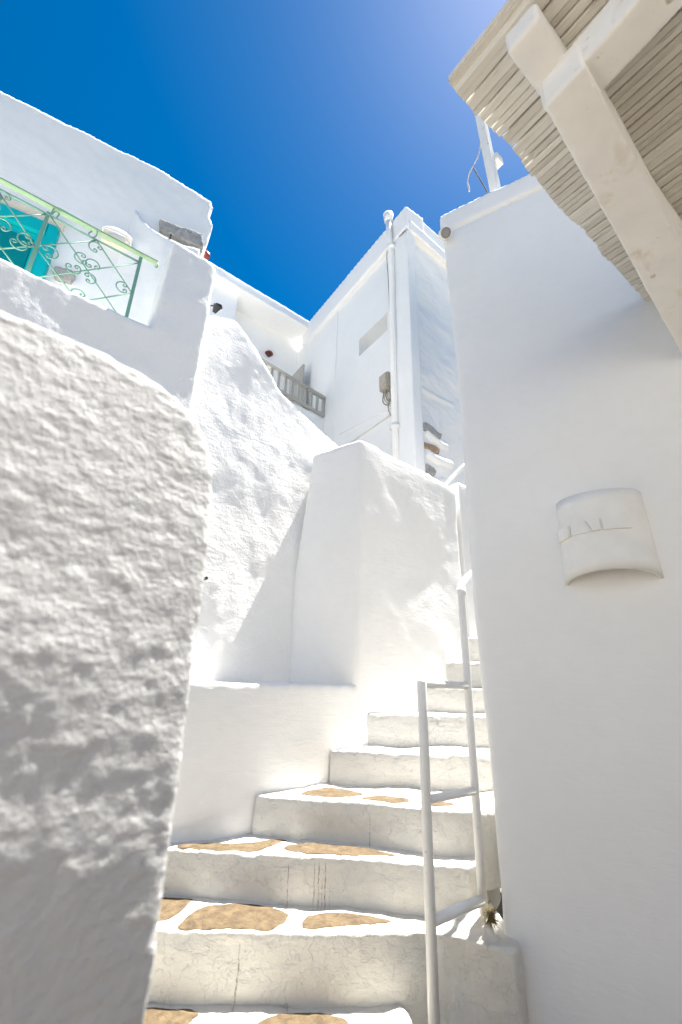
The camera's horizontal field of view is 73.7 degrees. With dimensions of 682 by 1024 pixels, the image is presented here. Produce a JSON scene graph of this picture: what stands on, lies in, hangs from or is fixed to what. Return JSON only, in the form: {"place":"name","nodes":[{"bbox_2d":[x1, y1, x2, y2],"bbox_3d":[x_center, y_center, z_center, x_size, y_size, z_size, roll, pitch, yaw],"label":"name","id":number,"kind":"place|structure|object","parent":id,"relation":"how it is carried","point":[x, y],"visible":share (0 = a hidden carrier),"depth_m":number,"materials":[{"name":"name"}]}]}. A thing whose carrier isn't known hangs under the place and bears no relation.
{"place":"outdoors","nodes":[
{"label":"outdoors","id":0,"kind":"place"},
{"bbox_2d":[0,310,211,1023],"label":"plastered wall","id":1,"kind":"structure","parent":0,"point":[105,484],"depth_m":0.60,"materials":[{"name":"white paint"}]},
{"bbox_2d":[0,243,214,413],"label":"terrace wall","id":2,"kind":"structure","parent":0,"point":[162,347],"depth_m":3.48,"materials":[{"name":"paint"}]},
{"bbox_2d":[0,177,158,316],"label":"iron railing","id":3,"kind":"object","parent":2,"relation":"on","point":[54,209],"visible":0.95,"depth_m":3.54,"materials":[{"name":"green metal"}]},
{"bbox_2d":[0,0,528,321],"label":"sky","id":4,"kind":"structure","parent":0,"point":[301,123],"materials":[{"name":"blue"}]},
{"bbox_2d":[191,315,337,682],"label":"buttress wall","id":5,"kind":"structure","parent":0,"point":[266,440],"depth_m":3.75,"materials":[{"name":"white paint"}]},
{"bbox_2d":[497,888,502,918],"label":"ground","id":6,"kind":"structure","parent":0,"point":[500,909],"depth_m":3.60,"materials":[{"name":"grey"}]},
{"bbox_2d":[143,637,528,1023],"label":"staircase","id":7,"kind":"structure","parent":6,"relation":"on","point":[304,905],"depth_m":2.18,"materials":[{"name":"beige stone"}]},
{"bbox_2d":[170,681,357,842],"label":"wall","id":8,"kind":"structure","parent":7,"relation":"on","point":[245,744],"depth_m":2.73,"materials":[{"name":"white paint"}]},
{"bbox_2d":[289,440,461,745],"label":"stair parapet","id":9,"kind":"structure","parent":7,"relation":"on","point":[376,621],"depth_m":3.82,"materials":[{"name":"white paint"}]},
{"bbox_2d":[417,570,487,1023],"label":"handrail","id":10,"kind":"object","parent":7,"relation":"on","point":[434,919],"visible":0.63,"depth_m":2.05,"materials":[{"name":"white metal"}]},
{"bbox_2d":[449,483,476,636],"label":"wall pier","id":11,"kind":"structure","parent":7,"relation":"on","point":[459,489],"depth_m":4.85,"materials":[{"name":"white paint"}]},
{"bbox_2d":[444,463,463,484],"bbox_3d":[1.425,-0.128,5.477,0.930,1.716,0.044,13,-24,-27],"label":"handrail","id":12,"kind":"object","parent":11,"relation":"attached to","point":[454,474],"visible":0.16,"depth_m":5.55,"materials":[{"name":"white metal"}]},
{"bbox_2d":[483,905,502,929],"bbox_3d":[0.651,1.763,1.979,0.124,0.091,0.116,2,-21,0],"label":"weed","id":13,"kind":"object","parent":7,"relation":"on","point":[490,916],"visible":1,"depth_m":1.97,"materials":[{"name":"green plant"}]},
{"bbox_2d":[297,207,465,485],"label":"tall white building","id":14,"kind":"structure","parent":6,"relation":"on","point":[344,354],"depth_m":7.26,"materials":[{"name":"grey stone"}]},
{"bbox_2d":[207,260,323,433],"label":"balcony wing","id":15,"kind":"structure","parent":14,"relation":"attached to","point":[266,323],"depth_m":9.40,"materials":[{"name":"white paint"}]},
{"bbox_2d":[265,350,272,356],"bbox_3d":[-1.501,-3.294,9.484,0.170,0.138,0.170,2,-21,0],"label":"balcony lamp","id":16,"kind":"object","parent":15,"relation":"attached to","point":[268,353],"visible":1,"depth_m":9.44,"materials":[{"name":"red paint"}]},
{"bbox_2d":[261,358,325,416],"bbox_3d":[-1.055,-2.221,7.684,0.070,0.426,2.137,-18,-28,41],"label":"balcony railing","id":17,"kind":"object","parent":15,"relation":"on","point":[286,376],"visible":0.57,"depth_m":7.95,"materials":[{"name":"grey wood"}]},
{"bbox_2d":[289,364,304,406],"bbox_3d":[-0.915,-2.190,9.076,0.050,1.500,0.540,15,-24,-31],"label":"shutter","id":18,"kind":"object","parent":15,"relation":"attached to","point":[298,374],"visible":0.16,"depth_m":9.11,"materials":[{"name":"grey wood"}]},
{"bbox_2d":[379,371,390,405],"bbox_3d":[0.663,-1.790,6.700,0.133,0.552,0.208,15,-24,-31],"label":"junction box","id":19,"kind":"object","parent":14,"relation":"attached to","point":[384,383],"visible":0.94,"depth_m":6.68,"materials":[{"name":"plastic"}]},
{"bbox_2d":[386,254,390,400],"bbox_3d":[0.750,-3.010,7.088,0.012,3.044,0.116,15,-24,-31],"label":"cable","id":20,"kind":"object","parent":14,"relation":"attached to","point":[388,281],"visible":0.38,"depth_m":7.42,"materials":[{"name":"white plastic"}]},
{"bbox_2d":[383,210,399,459],"bbox_3d":[0.728,-1.724,6.440,0.199,7.032,0.185,2,-21,0],"label":"downpipe","id":21,"kind":"object","parent":14,"relation":"attached to","point":[394,426],"visible":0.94,"depth_m":6.73,"materials":[{"name":"white paint"}]},
{"bbox_2d":[440,174,681,1023],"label":"white house","id":22,"kind":"structure","parent":6,"relation":"on","point":[568,359],"depth_m":2.22,"materials":[{"name":"white paint"}]},
{"bbox_2d":[438,226,451,240],"bbox_3d":[0.780,-2.061,3.411,0.097,0.163,0.215,-3,-21,12],"label":"spotlight","id":23,"kind":"object","parent":22,"relation":"attached to","point":[445,233],"visible":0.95,"depth_m":3.32,"materials":[{"name":"white ceramic"}]},
{"bbox_2d":[475,110,502,191],"bbox_3d":[1.218,-2.854,3.683,0.170,1.253,0.106,17,-26,-35],"label":"roof post","id":24,"kind":"object","parent":22,"relation":"on","point":[493,162],"visible":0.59,"depth_m":3.65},
{"bbox_2d":[467,144,480,191],"bbox_3d":[1.131,-2.940,3.810,0.185,0.664,0.012,-7,-22,21],"label":"wire","id":25,"kind":"object","parent":24,"relation":"hanging from","point":[472,168],"visible":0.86,"depth_m":3.79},
{"bbox_2d":[473,168,487,192],"bbox_3d":[1.140,-2.705,3.714,0.094,0.351,0.011,-7,-22,22],"label":"wire","id":26,"kind":"object","parent":24,"relation":"hanging from","point":[480,180],"visible":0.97,"depth_m":3.71,"materials":[{"name":"grey metal"}]},
{"bbox_2d":[448,0,681,352],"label":"pergola","id":27,"kind":"object","parent":22,"relation":"on","point":[580,101],"visible":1,"depth_m":1.61,"materials":[{"name":"grey wood"}]},
{"bbox_2d":[556,488,663,585],"bbox_3d":[1.261,0.115,2.188,0.412,0.430,0.178,-11,-24,30],"label":"wall sconce","id":28,"kind":"object","parent":22,"relation":"attached to","point":[603,529],"depth_m":2.14,"materials":[{"name":"white ceramic"}]},
{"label":"terrace floor","id":29,"kind":"structure","parent":0,"visible":0},
{"bbox_2d":[0,91,212,324],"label":"white house","id":30,"kind":"structure","parent":29,"relation":"on","point":[148,209],"depth_m":5.08,"materials":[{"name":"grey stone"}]},
{"bbox_2d":[0,220,43,273],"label":"door","id":31,"kind":"structure","parent":30,"relation":"in","point":[19,258],"depth_m":4.52,"materials":[{"name":"teal paint"}]},
{"bbox_2d":[101,226,131,249],"bbox_3d":[-2.488,-3.094,5.080,0.300,0.194,0.180,13,-24,-28],"label":"wall light","id":32,"kind":"object","parent":30,"relation":"attached to","point":[111,229],"visible":0.91,"depth_m":5.04,"materials":[{"name":"white ceramic"}]},
{"bbox_2d":[203,250,209,259],"bbox_3d":[-2.031,-3.892,6.868,0.110,0.159,0.116,9,-22,-20],"label":"flower","id":33,"kind":"object","parent":30,"relation":"on","point":[206,255],"visible":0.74,"depth_m":6.83,"materials":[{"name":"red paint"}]},
{"bbox_2d":[210,303,222,313],"bbox_3d":[-1.555,-2.374,5.364,0.372,0.160,0.107,-9,-23,25],"label":"lantern","id":34,"kind":"object","parent":30,"relation":"attached to","point":[217,307],"visible":0.74,"depth_m":5.28,"materials":[{"name":"black metal"}]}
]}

